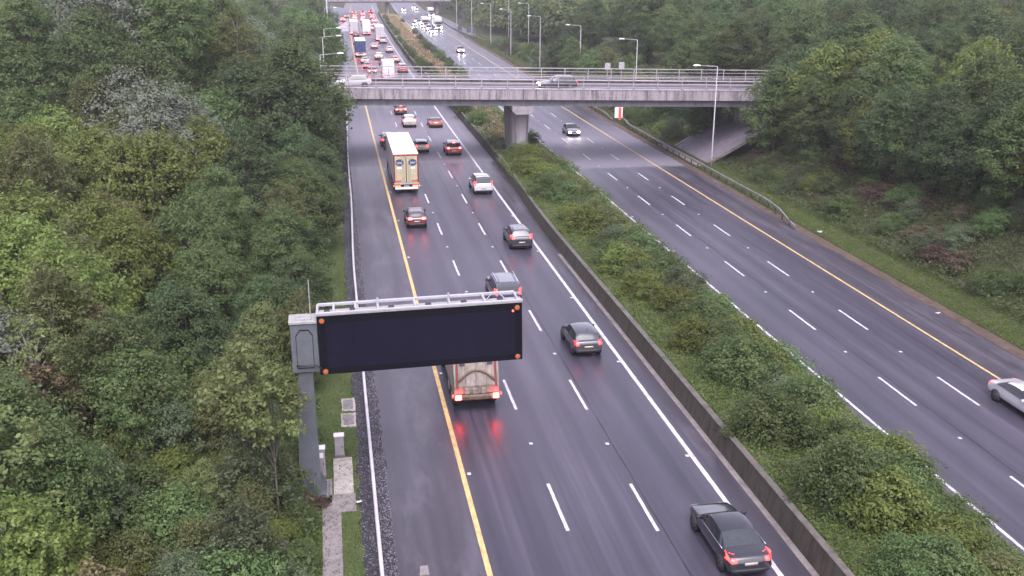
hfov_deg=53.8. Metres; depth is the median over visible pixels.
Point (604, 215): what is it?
shrub
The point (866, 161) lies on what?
broadleaf tree
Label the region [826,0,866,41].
broadleaf tree
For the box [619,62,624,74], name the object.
road sign
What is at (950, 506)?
shrub
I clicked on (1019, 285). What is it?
shrub
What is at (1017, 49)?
broadleaf tree
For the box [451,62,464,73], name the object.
shrub
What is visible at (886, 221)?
shrub
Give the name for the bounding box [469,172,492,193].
people carrier
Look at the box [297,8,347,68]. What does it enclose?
broadleaf tree
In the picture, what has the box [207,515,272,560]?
shrub
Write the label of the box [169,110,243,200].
ash tree
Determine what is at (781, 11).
broadleaf tree
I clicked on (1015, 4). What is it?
broadleaf tree
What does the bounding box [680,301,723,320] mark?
shrub
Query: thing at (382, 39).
van
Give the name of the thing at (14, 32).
ash tree
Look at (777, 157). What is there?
shrub
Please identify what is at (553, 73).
shrub
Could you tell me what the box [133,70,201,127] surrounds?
broadleaf tree
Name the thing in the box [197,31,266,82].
broadleaf tree
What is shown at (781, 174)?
shrub
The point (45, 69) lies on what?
broadleaf tree
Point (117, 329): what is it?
broadleaf tree
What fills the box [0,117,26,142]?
ash tree
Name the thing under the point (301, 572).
shrub
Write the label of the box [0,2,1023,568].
ground
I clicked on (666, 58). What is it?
broadleaf tree
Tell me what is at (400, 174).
rear door
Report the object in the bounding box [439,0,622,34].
wood
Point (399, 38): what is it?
shrub
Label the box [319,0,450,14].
road bridge
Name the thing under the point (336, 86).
broadleaf tree
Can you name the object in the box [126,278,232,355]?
broadleaf tree
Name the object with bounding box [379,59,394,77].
box lorry
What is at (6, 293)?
ash tree
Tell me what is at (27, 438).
birch tree
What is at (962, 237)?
shrub
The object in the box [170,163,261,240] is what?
broadleaf tree
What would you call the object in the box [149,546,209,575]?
willow bush
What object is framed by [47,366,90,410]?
shrub
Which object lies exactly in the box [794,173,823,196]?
shrub
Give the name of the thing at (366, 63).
hatchback car
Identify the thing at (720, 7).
broadleaf tree
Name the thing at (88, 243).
birch tree
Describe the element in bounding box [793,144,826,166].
shrub
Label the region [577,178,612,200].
shrub
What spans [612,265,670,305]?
shrub
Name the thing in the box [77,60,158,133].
poplar tree
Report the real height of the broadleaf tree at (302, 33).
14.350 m
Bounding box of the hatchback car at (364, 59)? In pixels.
[360,57,368,63]
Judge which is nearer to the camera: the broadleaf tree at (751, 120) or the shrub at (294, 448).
the shrub at (294, 448)
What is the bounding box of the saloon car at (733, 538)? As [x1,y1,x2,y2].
[690,502,771,573]
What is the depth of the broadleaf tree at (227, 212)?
73.09 m
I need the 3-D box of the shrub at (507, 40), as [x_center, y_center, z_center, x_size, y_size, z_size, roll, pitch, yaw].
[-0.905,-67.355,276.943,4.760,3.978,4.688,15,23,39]
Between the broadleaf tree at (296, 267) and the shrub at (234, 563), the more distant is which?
the broadleaf tree at (296, 267)
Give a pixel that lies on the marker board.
(619, 113)
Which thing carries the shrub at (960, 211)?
on the ground at (486, 30)
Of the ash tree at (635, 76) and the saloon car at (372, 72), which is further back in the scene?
the saloon car at (372, 72)
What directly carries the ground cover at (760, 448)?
on the median bank at (726, 420)
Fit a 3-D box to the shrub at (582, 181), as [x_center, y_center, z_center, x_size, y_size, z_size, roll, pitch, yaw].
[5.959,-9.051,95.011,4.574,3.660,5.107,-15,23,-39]
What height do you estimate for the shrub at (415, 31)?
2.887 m
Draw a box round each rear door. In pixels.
[350,22,353,30]
[354,22,357,30]
[356,42,360,52]
[360,42,364,51]
[376,28,379,36]
[380,28,383,35]
[383,63,387,73]
[388,63,393,74]
[395,156,405,182]
[406,156,417,181]
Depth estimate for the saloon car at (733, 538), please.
39.03 m
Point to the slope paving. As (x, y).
(730, 136)
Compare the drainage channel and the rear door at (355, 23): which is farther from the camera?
the rear door at (355, 23)
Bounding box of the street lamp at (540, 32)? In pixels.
[527,15,540,69]
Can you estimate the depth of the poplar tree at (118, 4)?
105.43 m
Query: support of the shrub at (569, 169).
on the median bank at (726, 420)
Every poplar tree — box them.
[0,295,71,404]
[35,0,136,71]
[45,0,165,81]
[47,2,126,74]
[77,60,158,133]
[89,75,205,194]
[148,76,242,159]
[245,13,272,35]
[253,18,280,48]
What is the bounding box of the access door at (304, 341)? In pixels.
[296,331,313,367]
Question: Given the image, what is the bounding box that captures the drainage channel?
[558,254,818,575]
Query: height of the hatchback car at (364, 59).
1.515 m
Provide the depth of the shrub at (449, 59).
227.69 m
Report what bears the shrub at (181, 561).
on the ground at (486, 30)
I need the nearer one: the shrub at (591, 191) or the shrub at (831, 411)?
the shrub at (831, 411)
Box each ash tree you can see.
[0,2,45,82]
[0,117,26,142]
[0,122,72,200]
[0,128,59,202]
[0,174,107,273]
[0,212,101,308]
[0,226,145,372]
[0,268,22,311]
[0,487,98,575]
[15,99,99,182]
[16,263,143,368]
[49,119,132,218]
[66,127,179,233]
[67,184,150,282]
[83,207,188,316]
[92,90,181,159]
[108,124,210,231]
[145,56,202,82]
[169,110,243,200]
[573,0,611,28]
[622,67,647,106]
[784,34,858,119]
[833,27,914,102]
[837,91,898,170]
[929,32,1023,108]
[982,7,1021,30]
[1004,120,1023,189]
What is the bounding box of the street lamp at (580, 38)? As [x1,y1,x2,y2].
[566,24,580,74]
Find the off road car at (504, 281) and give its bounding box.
[485,271,521,297]
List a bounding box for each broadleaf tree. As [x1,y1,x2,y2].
[0,0,57,79]
[0,0,69,86]
[0,28,61,123]
[0,80,81,137]
[0,141,17,228]
[0,363,117,517]
[0,419,131,558]
[4,11,64,78]
[42,1,144,125]
[43,307,192,444]
[79,336,201,461]
[86,38,203,126]
[123,0,214,75]
[124,0,229,86]
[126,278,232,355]
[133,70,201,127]
[139,284,236,378]
[144,187,245,296]
[157,234,251,322]
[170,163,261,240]
[172,179,262,262]
[183,80,275,146]
[193,55,271,137]
[194,0,266,82]
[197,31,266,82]
[205,118,278,188]
[207,130,298,234]
[210,66,294,141]
[224,62,348,178]
[230,269,303,351]
[231,33,358,154]
[238,0,276,20]
[241,276,323,361]
[242,0,281,33]
[244,5,275,29]
[244,59,335,125]
[245,199,333,281]
[251,24,279,56]
[255,0,282,23]
[258,38,358,159]
[259,120,321,185]
[262,38,327,70]
[263,252,336,309]
[269,224,337,273]
[272,1,333,33]
[272,154,331,204]
[274,0,316,22]
[274,14,347,63]
[274,17,344,72]
[274,247,341,299]
[275,11,305,38]
[275,158,329,216]
[276,246,335,309]
[278,163,348,248]
[280,2,309,14]
[280,133,347,201]
[283,150,330,182]
[284,123,333,164]
[287,8,353,76]
[295,33,340,76]
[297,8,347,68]
[299,157,352,216]
[301,0,339,24]
[303,48,335,76]
[308,5,339,40]
[312,127,345,175]
[315,0,339,22]
[334,128,348,159]
[542,0,575,34]
[544,10,568,38]
[544,21,577,59]
[546,31,579,70]
[557,35,589,73]
[564,0,601,34]
[566,46,599,74]
[570,8,607,47]
[571,49,612,79]
[573,0,612,39]
[602,5,631,41]
[606,51,657,79]
[610,0,663,43]
[612,19,660,64]
[618,0,679,47]
[647,5,689,57]
[650,0,691,41]
[654,70,694,118]
[660,41,694,74]
[663,37,711,80]
[666,0,702,43]
[675,13,715,68]
[676,79,738,137]
[687,0,743,34]
[690,13,744,75]
[694,0,702,8]
[699,0,744,44]
[705,13,764,80]
[733,63,809,152]
[734,0,770,16]
[736,2,781,55]
[745,0,787,38]
[746,12,777,65]
[751,0,804,28]
[752,30,804,76]
[755,42,824,126]
[768,0,827,54]
[772,0,836,54]
[776,71,844,149]
[798,20,887,78]
[808,0,854,47]
[819,8,912,89]
[824,84,881,165]
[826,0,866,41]
[830,0,870,16]
[832,61,901,139]
[843,93,900,173]
[847,81,936,180]
[853,26,940,101]
[854,10,918,80]
[856,0,907,40]
[858,0,900,18]
[869,0,919,32]
[871,102,930,181]
[888,80,978,172]
[895,0,964,44]
[899,99,981,190]
[902,25,948,86]
[904,0,955,28]
[909,0,974,46]
[910,113,981,190]
[924,21,961,65]
[927,26,982,100]
[928,103,1004,200]
[936,43,1023,117]
[937,0,1005,15]
[937,8,1011,45]
[944,5,1015,59]
[956,80,1023,197]
[958,2,986,26]
[967,97,1023,207]
[975,100,1023,192]
[984,23,1023,79]
[989,64,1023,109]
[992,0,1018,12]
[1002,0,1023,17]
[1009,12,1023,37]
[1015,1,1023,17]
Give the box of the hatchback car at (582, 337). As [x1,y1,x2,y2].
[560,322,601,354]
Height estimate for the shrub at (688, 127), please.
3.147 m
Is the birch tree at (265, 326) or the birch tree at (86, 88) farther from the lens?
the birch tree at (86, 88)
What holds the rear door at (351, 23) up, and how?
in the articulated lorry at (353, 24)
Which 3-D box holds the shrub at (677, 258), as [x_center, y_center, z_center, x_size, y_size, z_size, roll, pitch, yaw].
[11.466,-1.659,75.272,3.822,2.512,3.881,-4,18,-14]
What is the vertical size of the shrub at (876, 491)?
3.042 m
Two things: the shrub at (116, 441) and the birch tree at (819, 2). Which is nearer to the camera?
the shrub at (116, 441)
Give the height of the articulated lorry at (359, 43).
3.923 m
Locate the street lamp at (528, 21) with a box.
[523,3,528,42]
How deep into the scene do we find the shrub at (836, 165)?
100.93 m
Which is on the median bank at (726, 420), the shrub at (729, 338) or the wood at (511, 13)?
the shrub at (729, 338)
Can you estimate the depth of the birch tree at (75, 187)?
76.42 m
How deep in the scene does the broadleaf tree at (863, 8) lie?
166.88 m
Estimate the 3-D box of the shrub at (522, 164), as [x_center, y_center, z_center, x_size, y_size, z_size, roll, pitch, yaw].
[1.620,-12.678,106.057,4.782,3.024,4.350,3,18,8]
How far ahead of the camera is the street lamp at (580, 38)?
183.90 m
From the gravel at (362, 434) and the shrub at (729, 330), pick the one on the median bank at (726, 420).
the shrub at (729, 330)
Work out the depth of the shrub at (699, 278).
69.88 m
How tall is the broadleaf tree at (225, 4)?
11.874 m
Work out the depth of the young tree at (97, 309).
51.65 m
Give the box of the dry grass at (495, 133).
[387,15,504,139]
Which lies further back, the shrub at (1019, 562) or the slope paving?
the slope paving
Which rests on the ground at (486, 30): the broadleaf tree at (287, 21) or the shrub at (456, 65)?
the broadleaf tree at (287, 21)
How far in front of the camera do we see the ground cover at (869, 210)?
85.38 m
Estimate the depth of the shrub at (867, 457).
40.75 m
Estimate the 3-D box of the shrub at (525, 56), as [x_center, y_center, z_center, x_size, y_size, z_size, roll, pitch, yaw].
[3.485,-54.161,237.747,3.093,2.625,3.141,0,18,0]
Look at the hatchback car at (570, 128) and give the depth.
138.95 m
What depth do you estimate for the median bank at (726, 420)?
53.17 m
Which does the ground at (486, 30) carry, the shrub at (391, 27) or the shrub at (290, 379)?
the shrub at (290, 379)
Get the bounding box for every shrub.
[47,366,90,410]
[47,519,112,564]
[54,389,88,427]
[58,508,120,559]
[62,421,97,443]
[63,430,123,489]
[85,414,165,469]
[91,526,168,575]
[92,481,180,557]
[94,547,152,575]
[104,450,190,538]
[105,459,156,493]
[122,474,223,564]
[141,440,207,487]
[146,468,219,519]
[148,510,238,572]
[154,404,203,456]
[163,547,200,575]
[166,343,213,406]
[176,369,217,406]
[191,424,237,477]
[193,537,300,575]
[196,444,259,489]
[201,350,226,381]
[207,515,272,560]
[213,551,268,575]
[216,469,284,523]
[218,481,292,527]
[226,434,316,508]
[232,419,298,467]
[237,406,298,453]
[256,515,308,564]
[259,357,297,402]
[271,373,297,412]
[271,403,291,421]
[278,437,298,474]
[278,474,304,506]
[280,500,325,540]
[281,557,319,575]
[282,535,324,573]
[283,408,325,450]
[296,490,321,506]
[309,494,331,511]
[387,24,395,29]
[391,27,401,34]
[394,35,404,42]
[405,50,417,58]
[412,27,419,33]
[412,56,425,65]
[415,34,424,39]
[415,59,427,69]
[418,37,428,44]
[420,60,436,71]
[422,41,433,49]
[427,68,439,77]
[429,45,439,52]
[433,49,445,57]
[439,53,446,61]
[443,61,454,69]
[444,57,453,63]
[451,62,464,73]
[452,106,474,113]
[455,68,469,77]
[464,106,491,125]
[491,36,503,47]
[499,42,511,49]
[502,37,515,45]
[503,141,520,157]
[505,43,519,54]
[505,152,545,177]
[509,143,545,166]
[513,139,528,150]
[515,49,523,57]
[518,42,528,52]
[521,53,529,61]
[522,41,535,54]
[524,141,556,157]
[524,169,562,198]
[525,160,562,182]
[526,161,559,178]
[528,127,542,143]
[533,151,562,167]
[540,61,550,69]
[541,173,567,197]
[545,67,558,75]
[545,176,587,205]
[551,169,573,175]
[552,162,585,179]
[552,201,579,224]
[555,154,579,172]
[559,199,605,235]
[562,172,604,204]
[564,185,604,205]
[568,194,611,223]
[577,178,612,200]
[581,201,631,231]
[583,193,616,212]
[587,205,632,235]
[587,228,617,249]
[589,240,628,266]
[593,225,634,247]
[595,240,654,279]
[601,237,643,256]
[603,221,622,231]
[605,249,660,284]
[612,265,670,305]
[614,219,661,255]
[614,257,666,288]
[616,229,659,256]
[617,222,646,234]
[623,106,641,118]
[626,106,657,125]
[634,231,687,261]
[644,252,691,280]
[645,107,665,116]
[647,281,697,318]
[650,261,706,296]
[651,119,668,133]
[651,247,677,263]
[654,270,684,288]
[658,116,686,138]
[659,251,690,268]
[660,290,734,324]
[662,107,688,124]
[664,310,726,355]
[666,262,698,284]
[668,283,699,306]
[676,267,715,294]
[678,318,740,358]
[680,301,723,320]
[684,119,702,137]
[689,330,782,397]
[695,284,742,313]
[698,290,734,312]
[703,297,746,321]
[703,334,758,377]
[713,318,751,336]
[713,379,829,452]
[723,309,768,337]
[723,328,760,341]
[730,333,796,383]
[737,343,791,387]
[741,147,769,165]
[748,154,780,169]
[750,163,776,181]
[754,371,806,406]
[762,336,819,373]
[764,151,789,167]
[765,168,788,182]
[765,367,852,428]
[777,176,802,195]
[777,367,821,387]
[781,434,901,542]
[782,429,868,485]
[789,410,873,453]
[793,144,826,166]
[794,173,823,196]
[797,404,852,439]
[804,381,847,420]
[807,194,823,202]
[809,169,849,196]
[813,196,831,209]
[814,174,844,192]
[817,428,881,459]
[819,192,862,222]
[821,458,920,524]
[828,459,946,544]
[833,156,856,172]
[835,441,938,526]
[840,418,868,432]
[843,429,930,473]
[853,180,884,199]
[854,422,906,449]
[856,173,882,189]
[859,185,896,204]
[861,524,964,575]
[872,212,906,235]
[875,181,899,195]
[879,197,903,209]
[882,179,932,207]
[886,474,961,533]
[888,446,953,505]
[891,527,1000,575]
[895,195,929,222]
[897,225,923,241]
[901,508,997,570]
[902,227,954,258]
[906,193,944,212]
[914,224,946,242]
[914,239,952,266]
[916,489,1006,544]
[934,250,978,274]
[936,223,983,255]
[946,203,976,219]
[953,542,1023,575]
[959,566,1022,575]
[964,264,1015,299]
[968,204,1016,240]
[969,533,1023,573]
[972,187,1006,210]
[974,552,1023,575]
[1001,198,1023,217]
[1006,267,1023,296]
[1010,209,1023,230]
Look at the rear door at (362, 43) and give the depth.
244.44 m
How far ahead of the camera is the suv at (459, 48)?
263.56 m
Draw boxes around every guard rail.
[346,111,383,575]
[588,106,612,119]
[622,117,795,227]
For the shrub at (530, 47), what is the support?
on the ground at (486, 30)
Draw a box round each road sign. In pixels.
[467,27,474,35]
[605,63,610,79]
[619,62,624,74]
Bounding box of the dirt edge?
[463,36,1023,359]
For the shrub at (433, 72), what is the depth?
192.98 m
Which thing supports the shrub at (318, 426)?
on the verge
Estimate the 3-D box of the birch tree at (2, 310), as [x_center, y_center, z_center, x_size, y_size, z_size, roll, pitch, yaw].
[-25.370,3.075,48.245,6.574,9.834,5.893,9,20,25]
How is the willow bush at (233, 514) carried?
on the ground at (486, 30)
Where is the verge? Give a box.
[290,187,366,575]
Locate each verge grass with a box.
[266,501,323,575]
[466,35,682,144]
[694,161,1023,347]
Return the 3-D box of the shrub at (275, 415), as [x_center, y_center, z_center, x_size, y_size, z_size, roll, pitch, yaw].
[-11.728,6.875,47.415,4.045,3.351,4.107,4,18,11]
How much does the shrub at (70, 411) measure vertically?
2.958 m
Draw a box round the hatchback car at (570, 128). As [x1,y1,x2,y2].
[562,123,579,135]
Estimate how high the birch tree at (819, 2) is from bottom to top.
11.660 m
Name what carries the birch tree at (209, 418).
on the ground at (486, 30)
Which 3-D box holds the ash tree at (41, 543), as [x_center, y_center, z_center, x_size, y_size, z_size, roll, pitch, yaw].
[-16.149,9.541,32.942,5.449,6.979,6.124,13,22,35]
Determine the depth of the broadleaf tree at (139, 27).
109.31 m
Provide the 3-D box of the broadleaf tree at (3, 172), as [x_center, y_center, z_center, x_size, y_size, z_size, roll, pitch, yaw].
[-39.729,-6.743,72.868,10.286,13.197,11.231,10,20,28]
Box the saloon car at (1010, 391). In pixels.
[987,378,1023,412]
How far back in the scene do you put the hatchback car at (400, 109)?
153.22 m
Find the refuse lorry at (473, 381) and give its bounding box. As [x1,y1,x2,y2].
[442,361,501,403]
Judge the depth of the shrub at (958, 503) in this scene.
40.82 m
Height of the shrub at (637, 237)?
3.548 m
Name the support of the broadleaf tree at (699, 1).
on the ground at (486, 30)
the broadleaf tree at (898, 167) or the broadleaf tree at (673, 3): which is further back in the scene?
the broadleaf tree at (673, 3)
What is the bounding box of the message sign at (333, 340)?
[288,280,522,501]
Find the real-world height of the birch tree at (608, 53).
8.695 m
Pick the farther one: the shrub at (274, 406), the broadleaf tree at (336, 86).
the broadleaf tree at (336, 86)
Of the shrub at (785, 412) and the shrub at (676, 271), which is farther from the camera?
the shrub at (676, 271)
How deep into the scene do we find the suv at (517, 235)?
81.74 m
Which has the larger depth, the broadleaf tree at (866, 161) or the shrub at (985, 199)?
the broadleaf tree at (866, 161)
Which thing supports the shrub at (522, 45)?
on the ground at (486, 30)
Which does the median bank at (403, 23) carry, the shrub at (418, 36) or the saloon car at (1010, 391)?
the shrub at (418, 36)
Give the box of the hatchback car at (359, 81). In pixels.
[334,75,370,86]
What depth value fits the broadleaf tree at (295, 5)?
217.06 m
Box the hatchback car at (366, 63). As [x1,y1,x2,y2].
[362,62,371,68]
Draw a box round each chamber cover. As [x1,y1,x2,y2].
[341,398,355,411]
[341,412,355,427]
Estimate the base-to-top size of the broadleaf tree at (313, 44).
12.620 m
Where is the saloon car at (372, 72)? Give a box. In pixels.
[367,67,376,73]
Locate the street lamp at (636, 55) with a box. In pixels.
[619,38,637,79]
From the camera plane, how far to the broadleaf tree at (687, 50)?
146.27 m
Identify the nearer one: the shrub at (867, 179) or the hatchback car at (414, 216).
the hatchback car at (414, 216)
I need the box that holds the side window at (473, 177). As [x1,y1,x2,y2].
[470,174,475,182]
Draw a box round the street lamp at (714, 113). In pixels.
[693,64,717,166]
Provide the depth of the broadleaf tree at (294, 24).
175.13 m
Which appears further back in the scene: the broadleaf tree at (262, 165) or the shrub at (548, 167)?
the shrub at (548, 167)
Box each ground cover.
[1,78,320,575]
[402,40,554,155]
[486,39,748,141]
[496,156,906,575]
[501,159,999,574]
[713,128,1023,321]
[730,137,1023,300]
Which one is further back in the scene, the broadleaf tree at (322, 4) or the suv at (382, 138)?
the broadleaf tree at (322, 4)
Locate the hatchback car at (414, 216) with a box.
[403,207,426,226]
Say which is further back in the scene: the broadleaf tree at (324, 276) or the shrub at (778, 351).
the broadleaf tree at (324, 276)
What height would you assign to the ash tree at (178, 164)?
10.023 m
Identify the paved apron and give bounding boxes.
[658,144,704,166]
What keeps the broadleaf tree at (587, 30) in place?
on the ground at (486, 30)
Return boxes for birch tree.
[0,129,76,226]
[0,290,20,382]
[0,314,72,401]
[0,403,68,557]
[0,420,33,495]
[6,257,103,391]
[17,134,89,221]
[39,213,111,282]
[60,73,120,136]
[172,454,228,515]
[185,375,242,460]
[191,334,293,483]
[195,339,270,415]
[205,3,262,82]
[221,334,280,392]
[224,360,312,515]
[230,296,288,373]
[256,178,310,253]
[269,286,326,383]
[593,47,619,79]
[813,0,840,31]
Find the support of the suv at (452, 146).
on the road at (555, 459)
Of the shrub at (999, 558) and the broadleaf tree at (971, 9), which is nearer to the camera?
the shrub at (999, 558)
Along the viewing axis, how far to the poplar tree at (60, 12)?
109.98 m
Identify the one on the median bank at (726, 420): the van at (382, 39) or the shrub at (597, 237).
the shrub at (597, 237)
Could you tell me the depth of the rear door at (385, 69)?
198.15 m
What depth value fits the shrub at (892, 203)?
89.51 m
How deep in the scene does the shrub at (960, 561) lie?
35.69 m
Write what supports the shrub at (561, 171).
on the median bank at (726, 420)
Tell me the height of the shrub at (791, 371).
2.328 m
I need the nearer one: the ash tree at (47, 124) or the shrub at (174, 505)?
the shrub at (174, 505)
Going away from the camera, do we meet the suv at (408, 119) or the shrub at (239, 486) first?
the shrub at (239, 486)
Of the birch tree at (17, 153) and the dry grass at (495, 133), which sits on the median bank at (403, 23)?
the dry grass at (495, 133)
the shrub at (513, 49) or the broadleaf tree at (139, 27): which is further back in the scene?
the shrub at (513, 49)
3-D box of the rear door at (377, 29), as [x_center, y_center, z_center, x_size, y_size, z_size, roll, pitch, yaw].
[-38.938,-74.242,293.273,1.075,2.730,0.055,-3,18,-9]
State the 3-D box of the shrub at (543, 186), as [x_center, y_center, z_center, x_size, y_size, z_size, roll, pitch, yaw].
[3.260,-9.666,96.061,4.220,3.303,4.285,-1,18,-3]
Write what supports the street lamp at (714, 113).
on the ground at (486, 30)
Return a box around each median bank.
[380,13,456,76]
[444,76,1023,575]
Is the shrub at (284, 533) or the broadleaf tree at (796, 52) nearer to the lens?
the shrub at (284, 533)
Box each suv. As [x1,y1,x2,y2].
[374,52,382,59]
[379,132,388,146]
[401,114,415,126]
[443,139,461,155]
[456,46,464,52]
[503,224,532,248]
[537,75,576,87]
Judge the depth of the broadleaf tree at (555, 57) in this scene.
203.81 m
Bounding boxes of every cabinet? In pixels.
[319,445,326,477]
[333,432,344,457]
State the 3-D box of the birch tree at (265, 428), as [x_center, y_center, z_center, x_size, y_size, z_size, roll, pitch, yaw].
[-9.717,6.545,40.917,3.590,7.545,2.813,-4,18,-14]
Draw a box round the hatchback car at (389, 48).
[385,46,392,51]
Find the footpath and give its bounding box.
[322,512,342,575]
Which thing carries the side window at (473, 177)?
in the people carrier
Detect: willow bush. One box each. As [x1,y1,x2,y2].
[55,444,166,553]
[127,397,208,477]
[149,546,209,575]
[169,552,211,575]
[189,491,297,575]
[206,428,308,520]
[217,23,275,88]
[526,42,547,69]
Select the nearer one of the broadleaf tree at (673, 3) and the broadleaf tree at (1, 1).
the broadleaf tree at (1, 1)
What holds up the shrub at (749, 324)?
on the median bank at (726, 420)
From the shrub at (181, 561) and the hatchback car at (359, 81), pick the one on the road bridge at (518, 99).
the hatchback car at (359, 81)
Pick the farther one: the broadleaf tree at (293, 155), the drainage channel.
the broadleaf tree at (293, 155)
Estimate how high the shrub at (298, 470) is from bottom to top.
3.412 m
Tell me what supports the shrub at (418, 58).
on the median bank at (403, 23)
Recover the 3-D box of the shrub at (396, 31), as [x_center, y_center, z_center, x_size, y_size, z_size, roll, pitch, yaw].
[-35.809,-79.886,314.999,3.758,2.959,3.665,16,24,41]
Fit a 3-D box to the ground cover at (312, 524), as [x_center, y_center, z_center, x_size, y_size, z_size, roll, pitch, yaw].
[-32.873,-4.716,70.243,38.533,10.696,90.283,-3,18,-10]
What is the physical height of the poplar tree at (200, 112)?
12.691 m
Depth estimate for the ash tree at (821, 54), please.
109.57 m
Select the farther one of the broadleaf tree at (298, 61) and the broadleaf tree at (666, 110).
the broadleaf tree at (666, 110)
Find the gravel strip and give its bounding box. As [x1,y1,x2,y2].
[337,39,397,575]
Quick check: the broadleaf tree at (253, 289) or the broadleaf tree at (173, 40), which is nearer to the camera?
the broadleaf tree at (253, 289)
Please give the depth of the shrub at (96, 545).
37.39 m
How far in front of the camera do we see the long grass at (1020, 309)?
84.46 m
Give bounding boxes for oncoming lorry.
[421,16,429,26]
[427,7,434,16]
[432,16,442,29]
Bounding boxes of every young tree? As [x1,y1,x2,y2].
[2,392,80,467]
[8,358,100,440]
[40,301,124,376]
[65,556,130,575]
[77,188,126,225]
[102,197,151,268]
[150,217,203,284]
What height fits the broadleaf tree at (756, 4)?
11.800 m
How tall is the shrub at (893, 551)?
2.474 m
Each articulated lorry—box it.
[349,19,357,34]
[353,37,365,56]
[361,20,370,34]
[373,24,383,40]
[383,132,419,191]
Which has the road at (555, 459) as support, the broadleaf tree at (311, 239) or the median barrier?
the median barrier
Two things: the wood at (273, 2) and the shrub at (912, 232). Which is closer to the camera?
the shrub at (912, 232)
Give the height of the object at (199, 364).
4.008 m
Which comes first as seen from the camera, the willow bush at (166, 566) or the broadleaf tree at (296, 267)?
the willow bush at (166, 566)
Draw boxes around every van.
[379,36,386,42]
[397,63,407,72]
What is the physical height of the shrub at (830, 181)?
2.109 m
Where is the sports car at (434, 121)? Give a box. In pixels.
[427,117,442,127]
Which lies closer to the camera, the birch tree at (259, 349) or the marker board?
the birch tree at (259, 349)
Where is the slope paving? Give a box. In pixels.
[674,107,770,162]
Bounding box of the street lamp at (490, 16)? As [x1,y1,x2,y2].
[481,3,490,44]
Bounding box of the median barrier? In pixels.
[378,11,854,575]
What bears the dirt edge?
on the road at (888, 355)
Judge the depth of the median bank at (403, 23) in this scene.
319.04 m
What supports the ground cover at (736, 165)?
on the ground at (486, 30)
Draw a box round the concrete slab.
[322,457,355,512]
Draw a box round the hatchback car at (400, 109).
[393,105,406,114]
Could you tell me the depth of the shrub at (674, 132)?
134.62 m
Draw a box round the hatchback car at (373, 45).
[370,43,377,48]
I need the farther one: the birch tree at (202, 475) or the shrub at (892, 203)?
the shrub at (892, 203)
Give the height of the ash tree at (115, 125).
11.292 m
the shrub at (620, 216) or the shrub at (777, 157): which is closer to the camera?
the shrub at (620, 216)
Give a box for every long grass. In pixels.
[502,157,890,575]
[713,123,1023,323]
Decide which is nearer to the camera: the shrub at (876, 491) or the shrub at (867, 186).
the shrub at (876, 491)
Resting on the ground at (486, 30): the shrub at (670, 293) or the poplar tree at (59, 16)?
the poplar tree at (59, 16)
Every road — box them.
[327,6,349,35]
[341,3,819,575]
[390,3,1023,554]
[440,16,484,39]
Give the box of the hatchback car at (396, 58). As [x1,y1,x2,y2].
[391,56,399,61]
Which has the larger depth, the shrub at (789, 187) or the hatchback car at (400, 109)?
the hatchback car at (400, 109)
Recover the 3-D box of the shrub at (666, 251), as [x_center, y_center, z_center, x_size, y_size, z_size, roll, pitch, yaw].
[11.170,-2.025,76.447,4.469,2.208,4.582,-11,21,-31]
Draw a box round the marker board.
[614,107,622,119]
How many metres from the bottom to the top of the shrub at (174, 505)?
4.033 m
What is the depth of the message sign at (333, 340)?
42.61 m
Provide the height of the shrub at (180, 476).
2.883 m
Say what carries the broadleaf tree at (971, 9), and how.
on the ground at (486, 30)
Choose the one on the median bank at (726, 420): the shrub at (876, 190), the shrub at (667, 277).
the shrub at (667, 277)
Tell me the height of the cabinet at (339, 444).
1.170 m
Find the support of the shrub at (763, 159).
on the ground at (486, 30)
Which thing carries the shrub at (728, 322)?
on the median bank at (726, 420)
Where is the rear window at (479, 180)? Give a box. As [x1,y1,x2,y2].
[476,177,490,183]
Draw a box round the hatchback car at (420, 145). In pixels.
[413,139,428,151]
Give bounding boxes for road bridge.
[246,65,788,151]
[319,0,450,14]
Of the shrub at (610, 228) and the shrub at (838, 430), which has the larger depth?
the shrub at (610, 228)
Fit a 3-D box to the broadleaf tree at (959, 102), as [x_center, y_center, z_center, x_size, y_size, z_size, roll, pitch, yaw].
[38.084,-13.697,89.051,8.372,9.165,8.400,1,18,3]
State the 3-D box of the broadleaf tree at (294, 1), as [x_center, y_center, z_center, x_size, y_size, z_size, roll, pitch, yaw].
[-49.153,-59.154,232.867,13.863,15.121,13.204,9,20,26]
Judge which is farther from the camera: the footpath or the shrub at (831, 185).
the shrub at (831, 185)
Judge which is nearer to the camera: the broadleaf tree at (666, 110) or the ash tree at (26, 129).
the ash tree at (26, 129)
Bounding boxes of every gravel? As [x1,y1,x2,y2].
[342,176,378,574]
[346,159,398,575]
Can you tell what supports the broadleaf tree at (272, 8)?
on the ground at (486, 30)
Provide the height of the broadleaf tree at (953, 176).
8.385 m
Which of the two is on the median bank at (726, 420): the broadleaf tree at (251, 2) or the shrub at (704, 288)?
the shrub at (704, 288)
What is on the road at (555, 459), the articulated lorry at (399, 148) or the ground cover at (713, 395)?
the articulated lorry at (399, 148)
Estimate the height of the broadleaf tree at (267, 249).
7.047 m
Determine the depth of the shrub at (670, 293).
64.54 m
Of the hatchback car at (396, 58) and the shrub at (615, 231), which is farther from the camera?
the hatchback car at (396, 58)
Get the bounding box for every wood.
[4,0,288,10]
[233,0,287,9]
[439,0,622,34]
[441,0,618,35]

